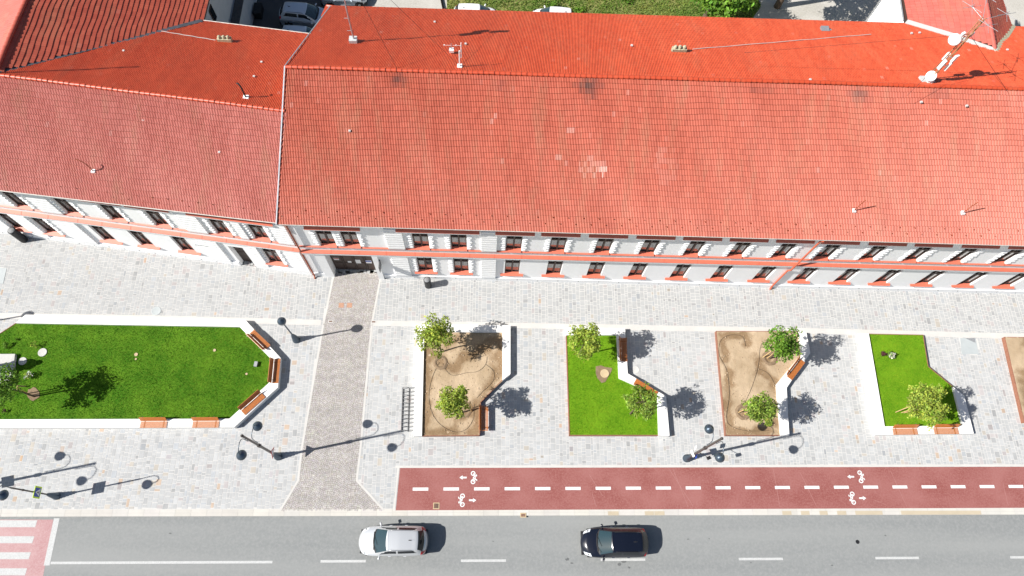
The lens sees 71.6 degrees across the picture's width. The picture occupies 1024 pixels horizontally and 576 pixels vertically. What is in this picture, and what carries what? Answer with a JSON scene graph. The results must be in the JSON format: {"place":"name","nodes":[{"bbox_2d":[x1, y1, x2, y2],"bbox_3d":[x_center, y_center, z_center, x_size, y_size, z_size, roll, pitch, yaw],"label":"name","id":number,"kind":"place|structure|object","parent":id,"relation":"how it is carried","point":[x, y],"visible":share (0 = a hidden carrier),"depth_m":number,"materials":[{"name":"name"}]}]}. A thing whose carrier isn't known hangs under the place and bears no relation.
{"place":"outdoors","nodes":[
{"label":"outdoors","id":0,"kind":"place"},
{"bbox_2d":[252,0,355,28],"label":"yard asphalt","id":1,"kind":"structure","parent":0,"point":[270,19],"depth_m":61.61,"materials":[{"name":"grey asphalt"}]},
{"bbox_2d":[0,0,233,70],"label":"wing","id":2,"kind":"structure","parent":1,"relation":"on","point":[31,31],"depth_m":47.21,"materials":[{"name":"red tile"}]},
{"bbox_2d":[230,0,256,25],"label":"yard annex","id":3,"kind":"object","parent":1,"relation":"on","point":[241,12],"visible":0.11,"depth_m":58.58,"materials":[{"name":"concrete"}]},
{"bbox_2d":[281,24,315,32],"bbox_3d":[-17.483,-21.034,59.609,4.430,1.780,2.282,5,68,-1],"label":"parked car","id":4,"kind":"object","parent":1,"relation":"on","point":[298,28],"visible":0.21,"depth_m":59.03,"materials":[{"name":"grey paint"}]},
{"bbox_2d":[279,1,323,27],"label":"parked car","id":5,"kind":"object","parent":1,"relation":"on","point":[302,13],"visible":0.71,"depth_m":59.98,"materials":[{"name":"grey paint"}]},
{"bbox_2d":[321,0,367,5],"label":"parked car","id":6,"kind":"object","parent":1,"relation":"on","point":[342,3],"visible":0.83,"depth_m":61.53,"materials":[{"name":"grey paint"}]},
{"bbox_2d":[281,272,381,511],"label":"driveway cobbles","id":7,"kind":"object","parent":0,"point":[304,501],"visible":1,"depth_m":49.02,"materials":[{"name":"grey stone"}]},
{"bbox_2d":[0,233,1023,509],"bbox_3d":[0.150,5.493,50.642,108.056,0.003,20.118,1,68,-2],"label":"stone paving","id":8,"kind":"structure","parent":0,"point":[648,452],"depth_m":50.64,"materials":[{"name":"grey stone"}]},
{"bbox_2d":[7,227,27,242],"bbox_3d":[-36.217,-3.874,52.028,0.562,1.635,0.562,1,68,-2],"label":"litter bin","id":9,"kind":"object","parent":8,"relation":"on","point":[17,234],"visible":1,"depth_m":51.74,"materials":[{"name":"black plastic"}]},
{"bbox_2d":[0,485,60,499],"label":"street lamp","id":10,"kind":"object","parent":8,"relation":"on","point":[4,494],"visible":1,"depth_m":42.72,"materials":[{"name":"grey metal"}]},
{"bbox_2d":[0,323,269,418],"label":"lawn","id":11,"kind":"structure","parent":8,"relation":"on","point":[118,360],"depth_m":49.16,"materials":[{"name":"green plant"}]},
{"bbox_2d":[0,354,16,380],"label":"monument","id":12,"kind":"object","parent":11,"relation":"on","point":[5,359],"visible":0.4,"depth_m":48.84,"materials":[{"name":"stone"}]},
{"bbox_2d":[0,363,34,406],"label":"young tree","id":13,"kind":"object","parent":11,"relation":"on","point":[10,382],"visible":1,"depth_m":44.85,"materials":[{"name":"green plant"}]},
{"bbox_2d":[0,315,281,428],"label":"planter wall","id":14,"kind":"structure","parent":8,"relation":"on","point":[238,418],"depth_m":48.90,"materials":[{"name":"white concrete"}]},
{"bbox_2d":[139,416,166,427],"bbox_3d":[-24.032,8.973,47.463,1.740,0.492,0.692,0,68,-2],"label":"bench","id":15,"kind":"object","parent":14,"relation":"on","point":[159,422],"visible":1,"depth_m":47.56,"materials":[{"name":"brown wood"}]},
{"bbox_2d":[191,416,218,427],"bbox_3d":[-20.592,8.990,47.598,1.740,0.492,0.693,0,68,-2],"label":"bench","id":16,"kind":"object","parent":14,"relation":"on","point":[206,422],"visible":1,"depth_m":47.69,"materials":[{"name":"brown wood"}]},
{"bbox_2d":[237,390,264,414],"bbox_3d":[-17.709,7.742,48.219,0.693,0.492,1.740,42,73,14],"label":"bench","id":17,"kind":"object","parent":14,"relation":"on","point":[254,402],"visible":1,"depth_m":48.29,"materials":[{"name":"brown wood"}]},
{"bbox_2d":[246,330,269,349],"bbox_3d":[-17.861,3.638,49.862,1.740,0.492,0.693,40,72,13],"label":"bench","id":18,"kind":"object","parent":14,"relation":"on","point":[250,336],"visible":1,"depth_m":49.98,"materials":[{"name":"brown wood"}]},
{"bbox_2d":[267,357,280,382],"bbox_3d":[-16.477,5.682,49.098,0.693,0.492,1.740,-1,68,-3],"label":"bench","id":19,"kind":"object","parent":14,"relation":"on","point":[275,370],"visible":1,"depth_m":49.17,"materials":[{"name":"brown wood"}]},
{"bbox_2d":[0,19,311,274],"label":"wing","id":20,"kind":"structure","parent":8,"relation":"on","point":[170,136],"depth_m":44.04,"materials":[{"name":"red tile"}]},
{"bbox_2d":[0,213,31,232],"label":"window","id":21,"kind":"structure","parent":20,"relation":"in","point":[16,225],"depth_m":51.32,"materials":[{"name":"brown wood"}]},
{"bbox_2d":[0,191,35,210],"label":"window","id":22,"kind":"structure","parent":20,"relation":"in","point":[23,204],"depth_m":47.34,"materials":[{"name":"white wood"}]},
{"bbox_2d":[25,217,65,236],"bbox_3d":[-33.305,-4.442,50.583,1.820,2.580,0.378,8,68,1],"label":"window","id":23,"kind":"structure","parent":20,"relation":"in","point":[51,229],"depth_m":51.03,"materials":[{"name":"white wood"}]},
{"bbox_2d":[45,197,86,217],"bbox_3d":[-29.436,-5.420,46.919,1.820,2.380,0.338,8,68,1],"label":"window","id":24,"kind":"structure","parent":20,"relation":"in","point":[72,209],"depth_m":47.20,"materials":[{"name":"white paint"}]},
{"bbox_2d":[90,225,122,244],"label":"window","id":25,"kind":"structure","parent":20,"relation":"in","point":[108,238],"depth_m":51.46,"materials":[{"name":"brown wood"}]},
{"bbox_2d":[91,203,131,223],"bbox_3d":[-26.396,-5.016,46.882,1.820,2.380,0.338,8,68,1],"label":"window","id":26,"kind":"structure","parent":20,"relation":"in","point":[117,215],"depth_m":47.21,"materials":[{"name":"white wood"}]},
{"bbox_2d":[130,231,159,249],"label":"window","id":27,"kind":"structure","parent":20,"relation":"in","point":[145,242],"depth_m":51.44,"materials":[{"name":"brown wood"}]},
{"bbox_2d":[137,209,175,228],"bbox_3d":[-23.401,-4.612,46.844,1.820,2.380,0.338,8,68,1],"label":"window","id":28,"kind":"structure","parent":20,"relation":"in","point":[161,220],"depth_m":47.20,"materials":[{"name":"white paint"}]},
{"bbox_2d":[171,236,200,255],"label":"window","id":29,"kind":"structure","parent":20,"relation":"in","point":[187,249],"depth_m":51.35,"materials":[{"name":"brown wood"}]},
{"bbox_2d":[202,218,236,237],"bbox_3d":[-19.248,-4.056,46.792,1.820,2.380,0.338,8,68,1],"label":"window","id":30,"kind":"structure","parent":20,"relation":"in","point":[224,229],"depth_m":47.10,"materials":[{"name":"white wood"}]},
{"bbox_2d":[241,223,274,242],"bbox_3d":[-16.703,-3.717,46.761,1.820,2.380,0.338,8,68,1],"label":"window","id":31,"kind":"structure","parent":20,"relation":"in","point":[260,232],"depth_m":47.08,"materials":[{"name":"white wood"}]},
{"bbox_2d":[257,248,287,266],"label":"window","id":32,"kind":"structure","parent":20,"relation":"in","point":[274,256],"depth_m":50.83,"materials":[{"name":"white wood"}]},
{"bbox_2d":[236,421,282,460],"bbox_3d":[-15.524,9.824,43.933,0.609,8.021,2.612,4,68,-1],"label":"street lamp","id":33,"kind":"object","parent":8,"relation":"on","point":[242,454],"visible":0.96,"depth_m":42.76,"materials":[{"name":"grey metal"}]},
{"bbox_2d":[413,324,509,436],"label":"planter wall","id":34,"kind":"structure","parent":8,"relation":"on","point":[504,330],"depth_m":50.18,"materials":[{"name":"white concrete"}]},
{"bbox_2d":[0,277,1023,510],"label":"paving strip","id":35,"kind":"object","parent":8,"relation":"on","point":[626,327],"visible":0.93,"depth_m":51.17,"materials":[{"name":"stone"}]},
{"bbox_2d":[567,336,657,434],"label":"lawn","id":36,"kind":"structure","parent":8,"relation":"on","point":[574,389],"depth_m":49.63,"materials":[{"name":"green plant"}]},
{"bbox_2d":[567,322,602,362],"bbox_3d":[4.832,4.046,48.544,2.484,4.786,2.460,1,68,-2],"label":"young tree","id":37,"kind":"object","parent":36,"relation":"on","point":[588,339],"visible":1,"depth_m":47.20,"materials":[{"name":"green plant"}]},
{"bbox_2d":[566,336,657,435],"bbox_3d":[7.001,6.844,50.209,6.202,0.330,7.245,1,68,-2],"label":"bed edging","id":38,"kind":"object","parent":36,"relation":"on","point":[568,408],"visible":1,"depth_m":49.10,"materials":[{"name":"metal"}]},
{"bbox_2d":[621,381,660,420],"bbox_3d":[8.281,7.808,47.362,2.440,4.433,2.321,29,70,9],"label":"young tree","id":39,"kind":"object","parent":36,"relation":"on","point":[648,407],"visible":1,"depth_m":46.02,"materials":[{"name":"green plant"}]},
{"bbox_2d":[568,334,960,434],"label":"lawn grass","id":40,"kind":"structure","parent":36,"relation":"on","point":[656,410],"depth_m":50.44,"materials":[{"name":"green plant"}]},
{"bbox_2d":[565,327,669,436],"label":"planter wall","id":41,"kind":"structure","parent":8,"relation":"on","point":[662,412],"depth_m":50.13,"materials":[{"name":"white concrete"}]},
{"bbox_2d":[275,4,1023,293],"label":"long building","id":42,"kind":"structure","parent":8,"relation":"on","point":[532,146],"depth_m":44.94,"materials":[{"name":"red tile"}]},
{"bbox_2d":[309,231,340,247],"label":"window","id":43,"kind":"structure","parent":42,"relation":"in","point":[326,238],"depth_m":47.10,"materials":[{"name":"white wood"}]},
{"bbox_2d":[335,231,364,248],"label":"window","id":44,"kind":"structure","parent":42,"relation":"in","point":[351,240],"depth_m":47.13,"materials":[{"name":"white wood"}]},
{"bbox_2d":[344,0,450,67],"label":"antenna mast","id":45,"kind":"object","parent":42,"relation":"on","point":[353,39],"visible":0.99,"depth_m":44.53,"materials":[{"name":"grey metal"}]},
{"bbox_2d":[406,233,434,250],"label":"window","id":46,"kind":"structure","parent":42,"relation":"in","point":[421,242],"depth_m":47.23,"materials":[{"name":"white wood"}]},
{"bbox_2d":[411,257,437,273],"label":"window","id":47,"kind":"structure","parent":42,"relation":"in","point":[425,265],"depth_m":50.90,"materials":[{"name":"white stone"}]},
{"bbox_2d":[444,234,472,250],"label":"window","id":48,"kind":"structure","parent":42,"relation":"in","point":[458,242],"depth_m":47.34,"materials":[{"name":"white paint"}]},
{"bbox_2d":[448,258,473,274],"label":"window","id":49,"kind":"structure","parent":42,"relation":"in","point":[461,267],"depth_m":51.10,"materials":[{"name":"white wood"}]},
{"bbox_2d":[500,259,522,276],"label":"window","id":50,"kind":"structure","parent":42,"relation":"in","point":[512,267],"depth_m":51.51,"materials":[{"name":"brown wood"}]},
{"bbox_2d":[500,236,527,252],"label":"window","id":51,"kind":"structure","parent":42,"relation":"in","point":[513,244],"depth_m":47.47,"materials":[{"name":"white wood"}]},
{"bbox_2d":[542,261,563,277],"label":"window","id":52,"kind":"structure","parent":42,"relation":"in","point":[554,267],"depth_m":51.60,"materials":[{"name":"brown wood"}]},
{"bbox_2d":[544,237,572,253],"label":"window","id":53,"kind":"structure","parent":42,"relation":"in","point":[557,245],"depth_m":47.53,"materials":[{"name":"white paint"}]},
{"bbox_2d":[582,262,604,278],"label":"window","id":54,"kind":"structure","parent":42,"relation":"in","point":[595,268],"depth_m":51.69,"materials":[{"name":"brown wood"}]},
{"bbox_2d":[589,238,619,254],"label":"window","id":55,"kind":"structure","parent":42,"relation":"in","point":[603,246],"depth_m":47.61,"materials":[{"name":"white wood"}]},
{"bbox_2d":[623,263,647,279],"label":"window","id":56,"kind":"structure","parent":42,"relation":"in","point":[636,272],"depth_m":51.77,"materials":[{"name":"brown wood"}]},
{"bbox_2d":[634,240,665,255],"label":"window","id":57,"kind":"structure","parent":42,"relation":"in","point":[648,248],"depth_m":47.74,"materials":[{"name":"white wood"}]},
{"bbox_2d":[665,264,690,280],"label":"window","id":58,"kind":"structure","parent":42,"relation":"in","point":[680,270],"depth_m":51.85,"materials":[{"name":"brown wood"}]},
{"bbox_2d":[678,241,711,257],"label":"window","id":59,"kind":"structure","parent":42,"relation":"in","point":[692,251],"depth_m":47.85,"materials":[{"name":"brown wood"}]},
{"bbox_2d":[705,265,732,281],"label":"window","id":60,"kind":"structure","parent":42,"relation":"in","point":[718,276],"depth_m":51.94,"materials":[{"name":"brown wood"}]},
{"bbox_2d":[723,242,756,258],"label":"window","id":61,"kind":"structure","parent":42,"relation":"in","point":[738,249],"depth_m":47.93,"materials":[{"name":"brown wood"}]},
{"bbox_2d":[747,266,775,282],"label":"window","id":62,"kind":"structure","parent":42,"relation":"in","point":[760,277],"depth_m":52.17,"materials":[{"name":"brown wood"}]},
{"bbox_2d":[767,243,802,259],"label":"window","id":63,"kind":"structure","parent":42,"relation":"in","point":[782,249],"depth_m":48.05,"materials":[{"name":"white paint"}]},
{"bbox_2d":[787,267,817,283],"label":"window","id":64,"kind":"structure","parent":42,"relation":"in","point":[801,278],"depth_m":52.27,"materials":[{"name":"brown wood"}]},
{"bbox_2d":[810,245,847,260],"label":"window","id":65,"kind":"structure","parent":42,"relation":"in","point":[824,251],"depth_m":48.09,"materials":[{"name":"white paint"}]},
{"bbox_2d":[828,269,859,284],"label":"window","id":66,"kind":"structure","parent":42,"relation":"in","point":[842,279],"depth_m":52.36,"materials":[{"name":"brown wood"}]},
{"bbox_2d":[854,246,893,261],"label":"window","id":67,"kind":"structure","parent":42,"relation":"in","point":[867,255],"depth_m":48.13,"materials":[{"name":"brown wood"}]},
{"bbox_2d":[746,0,1015,89],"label":"antenna mast","id":68,"kind":"object","parent":42,"relation":"on","point":[955,39],"visible":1,"depth_m":42.61,"materials":[{"name":"grey metal"}]},
{"bbox_2d":[868,270,900,285],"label":"window","id":69,"kind":"structure","parent":42,"relation":"in","point":[881,281],"depth_m":52.44,"materials":[{"name":"brown wood"}]},
{"bbox_2d":[897,247,938,262],"bbox_3d":[27.436,-2.310,48.019,1.820,2.380,0.338,1,68,-2],"label":"window","id":70,"kind":"structure","parent":42,"relation":"in","point":[910,257],"depth_m":48.26,"materials":[{"name":"white paint"}]},
{"bbox_2d":[910,271,944,286],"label":"window","id":71,"kind":"structure","parent":42,"relation":"in","point":[923,282],"depth_m":52.53,"materials":[{"name":"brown wood"}]},
{"bbox_2d":[942,248,985,264],"bbox_3d":[30.561,-2.228,48.115,1.820,2.380,0.338,1,68,-2],"label":"window","id":72,"kind":"structure","parent":42,"relation":"in","point":[955,259],"depth_m":48.39,"materials":[{"name":"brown wood"}]},
{"bbox_2d":[951,272,987,287],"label":"window","id":73,"kind":"structure","parent":42,"relation":"in","point":[965,283],"depth_m":52.67,"materials":[{"name":"brown wood"}]},
{"bbox_2d":[986,250,1023,265],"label":"window","id":74,"kind":"structure","parent":42,"relation":"in","point":[999,260],"depth_m":48.58,"materials":[{"name":"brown wood"}]},
{"bbox_2d":[992,273,1023,288],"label":"window","id":75,"kind":"structure","parent":42,"relation":"in","point":[1005,285],"depth_m":52.86,"materials":[{"name":"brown wood"}]},
{"bbox_2d":[683,424,724,462],"bbox_3d":[12.106,10.191,44.927,0.609,8.021,2.612,4,68,-1],"label":"street lamp","id":76,"kind":"object","parent":8,"relation":"on","point":[719,456],"visible":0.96,"depth_m":43.74,"materials":[{"name":"grey metal"}]},
{"bbox_2d":[775,332,809,435],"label":"planter wall","id":77,"kind":"structure","parent":8,"relation":"on","point":[783,383],"depth_m":50.19,"materials":[{"name":"white concrete"}]},
{"bbox_2d":[869,334,959,425],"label":"lawn","id":78,"kind":"structure","parent":8,"relation":"on","point":[900,377],"depth_m":51.12,"materials":[{"name":"green plant"}]},
{"bbox_2d":[906,381,950,430],"bbox_3d":[26.586,8.099,47.321,2.821,5.728,3.054,33,71,11],"label":"young tree","id":79,"kind":"object","parent":78,"relation":"on","point":[927,400],"visible":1,"depth_m":45.27,"materials":[{"name":"green plant"}]},
{"bbox_2d":[857,333,973,435],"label":"planter wall","id":80,"kind":"structure","parent":8,"relation":"on","point":[879,427],"depth_m":50.21,"materials":[{"name":"white concrete"}]},
{"bbox_2d":[893,424,919,434],"bbox_3d":[27.362,9.802,49.254,1.740,0.492,0.693,0,68,-2],"label":"bench","id":81,"kind":"object","parent":80,"relation":"on","point":[913,430],"visible":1,"depth_m":49.34,"materials":[{"name":"brown wood"}]},
{"bbox_2d":[933,423,960,433],"bbox_3d":[30.291,9.790,49.379,1.740,0.492,0.693,0,68,-2],"label":"bench","id":82,"kind":"object","parent":80,"relation":"on","point":[937,428],"visible":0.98,"depth_m":49.48,"materials":[{"name":"brown wood"}]},
{"bbox_2d":[960,338,978,353],"bbox_3d":[33.778,4.294,52.508,1.358,0.020,1.251,1,68,-2],"label":"paving plate","id":83,"kind":"object","parent":8,"relation":"on","point":[968,346],"visible":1,"depth_m":52.47,"materials":[{"name":"stone"}]},
{"bbox_2d":[0,515,1023,575],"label":"road","id":84,"kind":"structure","parent":0,"point":[937,545],"depth_m":46.31,"materials":[{"name":"grey asphalt"}]},
{"bbox_2d":[0,520,52,575],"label":"crossing surface","id":85,"kind":"object","parent":84,"relation":"on","point":[37,547],"visible":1,"depth_m":45.07,"materials":[{"name":"red paint"}]},
{"bbox_2d":[0,520,36,574],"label":"crossing stripes","id":86,"kind":"object","parent":85,"relation":"on","point":[15,539],"visible":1,"depth_m":45.18,"materials":[{"name":"white paint"}]},
{"bbox_2d":[359,522,427,559],"bbox_3d":[-7.577,16.110,45.226,4.430,1.780,2.282,1,68,-2],"label":"moving car","id":87,"kind":"object","parent":84,"relation":"on","point":[391,540],"visible":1,"depth_m":44.76,"materials":[{"name":"silver metal"}]},
{"bbox_2d":[0,508,1023,516],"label":"kerb","id":88,"kind":"structure","parent":84,"relation":"on","point":[391,512],"depth_m":46.86,"materials":[{"name":"concrete"}]},
{"bbox_2d":[44,518,1023,565],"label":"lane markings","id":89,"kind":"object","parent":84,"relation":"on","point":[51,541],"visible":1,"depth_m":45.30,"materials":[{"name":"white paint"}]},
{"bbox_2d":[580,524,648,560],"bbox_3d":[6.643,16.384,45.703,4.430,1.780,2.282,1,68,-2],"label":"moving car","id":90,"kind":"object","parent":84,"relation":"on","point":[615,542],"visible":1,"depth_m":45.26,"materials":[{"name":"black paint"}]},
{"bbox_2d":[446,0,760,17],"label":"wild grass ground","id":91,"kind":"structure","parent":0,"point":[583,2],"depth_m":63.22,"materials":[{"name":"green plant"}]},
{"bbox_2d":[454,3,495,9],"bbox_3d":[-3.086,-23.593,61.256,4.120,1.690,2.218,2,68,-1],"label":"parked car","id":92,"kind":"object","parent":91,"relation":"on","point":[469,6],"visible":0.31,"depth_m":60.73,"materials":[{"name":"white paint"}]},
{"bbox_2d":[533,5,574,12],"bbox_3d":[3.532,-23.447,61.470,4.120,1.690,2.218,3,68,-1],"label":"parked car","id":93,"kind":"object","parent":91,"relation":"on","point":[557,9],"visible":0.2,"depth_m":60.98,"materials":[{"name":"white paint"}]},
{"bbox_2d":[363,0,1023,25],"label":"yard","id":94,"kind":"structure","parent":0,"point":[846,10],"depth_m":64.02,"materials":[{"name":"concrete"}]},
{"bbox_2d":[690,0,757,17],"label":"tree","id":95,"kind":"object","parent":94,"relation":"on","point":[712,7],"visible":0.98,"depth_m":57.26,"materials":[{"name":"green plant"}]},
{"bbox_2d":[865,0,1015,51],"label":"wing","id":96,"kind":"structure","parent":94,"relation":"on","point":[947,17],"depth_m":51.34,"materials":[{"name":"red tile"}]},
{"bbox_2d":[396,467,1023,509],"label":"cycle path","id":97,"kind":"structure","parent":0,"point":[648,495],"depth_m":47.95,"materials":[{"name":"red asphalt"}]},
{"bbox_2d":[413,485,1022,490],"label":"cycle lane dashes","id":98,"kind":"object","parent":97,"relation":"on","point":[699,487],"visible":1,"depth_m":47.96,"materials":[{"name":"white paint"}]},
{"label":"soil bed","id":99,"kind":"structure","parent":0,"visible":0},
{"bbox_2d":[414,311,456,358],"bbox_3d":[-5.156,3.515,48.440,2.876,4.618,2.977,1,68,-2],"label":"young tree","id":100,"kind":"object","parent":99,"relation":"on","point":[436,333],"visible":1,"depth_m":47.34,"materials":[{"name":"green plant"}]},
{"bbox_2d":[422,333,501,435],"bbox_3d":[-3.456,6.563,49.724,5.740,0.051,7.560,1,68,-2],"label":"soil surface","id":101,"kind":"object","parent":99,"relation":"on","point":[480,343],"visible":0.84,"depth_m":49.86,"materials":[{"name":"brown soil"}]},
{"bbox_2d":[435,384,469,419],"bbox_3d":[-3.844,7.711,46.741,2.338,4.731,2.422,1,68,-2],"label":"young tree","id":102,"kind":"object","parent":101,"relation":"on","point":[453,401],"visible":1,"depth_m":45.33,"materials":[{"name":"green plant"}]},
{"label":"soil bed","id":103,"kind":"structure","parent":0,"visible":0},
{"bbox_2d":[715,331,792,435],"bbox_3d":[17.919,6.738,50.703,6.366,0.330,7.660,1,68,-2],"label":"bed edging","id":104,"kind":"object","parent":103,"relation":"on","point":[720,385],"visible":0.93,"depth_m":50.52,"materials":[{"name":"metal"}]},
{"bbox_2d":[717,332,799,434],"bbox_3d":[17.960,6.668,50.564,6.370,0.046,7.630,1,68,-2],"label":"soil surface","id":105,"kind":"object","parent":103,"relation":"on","point":[742,366],"visible":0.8,"depth_m":50.73,"materials":[{"name":"brown soil"}]},
{"bbox_2d":[763,325,802,362],"bbox_3d":[18.032,4.316,48.625,2.517,5.454,2.459,1,68,-2],"label":"young tree","id":106,"kind":"object","parent":105,"relation":"on","point":[784,345],"visible":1,"depth_m":46.86,"materials":[{"name":"green plant"}]},
{"bbox_2d":[741,391,779,425],"bbox_3d":[16.087,8.337,47.158,2.558,5.028,2.190,1,68,-2],"label":"young tree","id":107,"kind":"object","parent":103,"relation":"on","point":[759,408],"visible":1,"depth_m":45.44,"materials":[{"name":"green plant"}]},
{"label":"soil bed","id":108,"kind":"structure","parent":0,"visible":0},
{"bbox_2d":[1001,337,1023,423],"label":"bed edging","id":109,"kind":"object","parent":108,"relation":"on","point":[1013,380],"visible":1,"depth_m":51.50,"materials":[{"name":"metal"}]},
{"bbox_2d":[1006,337,1023,416],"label":"soil surface","id":110,"kind":"object","parent":108,"relation":"on","point":[1015,346],"visible":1,"depth_m":51.86,"materials":[{"name":"brown soil"}]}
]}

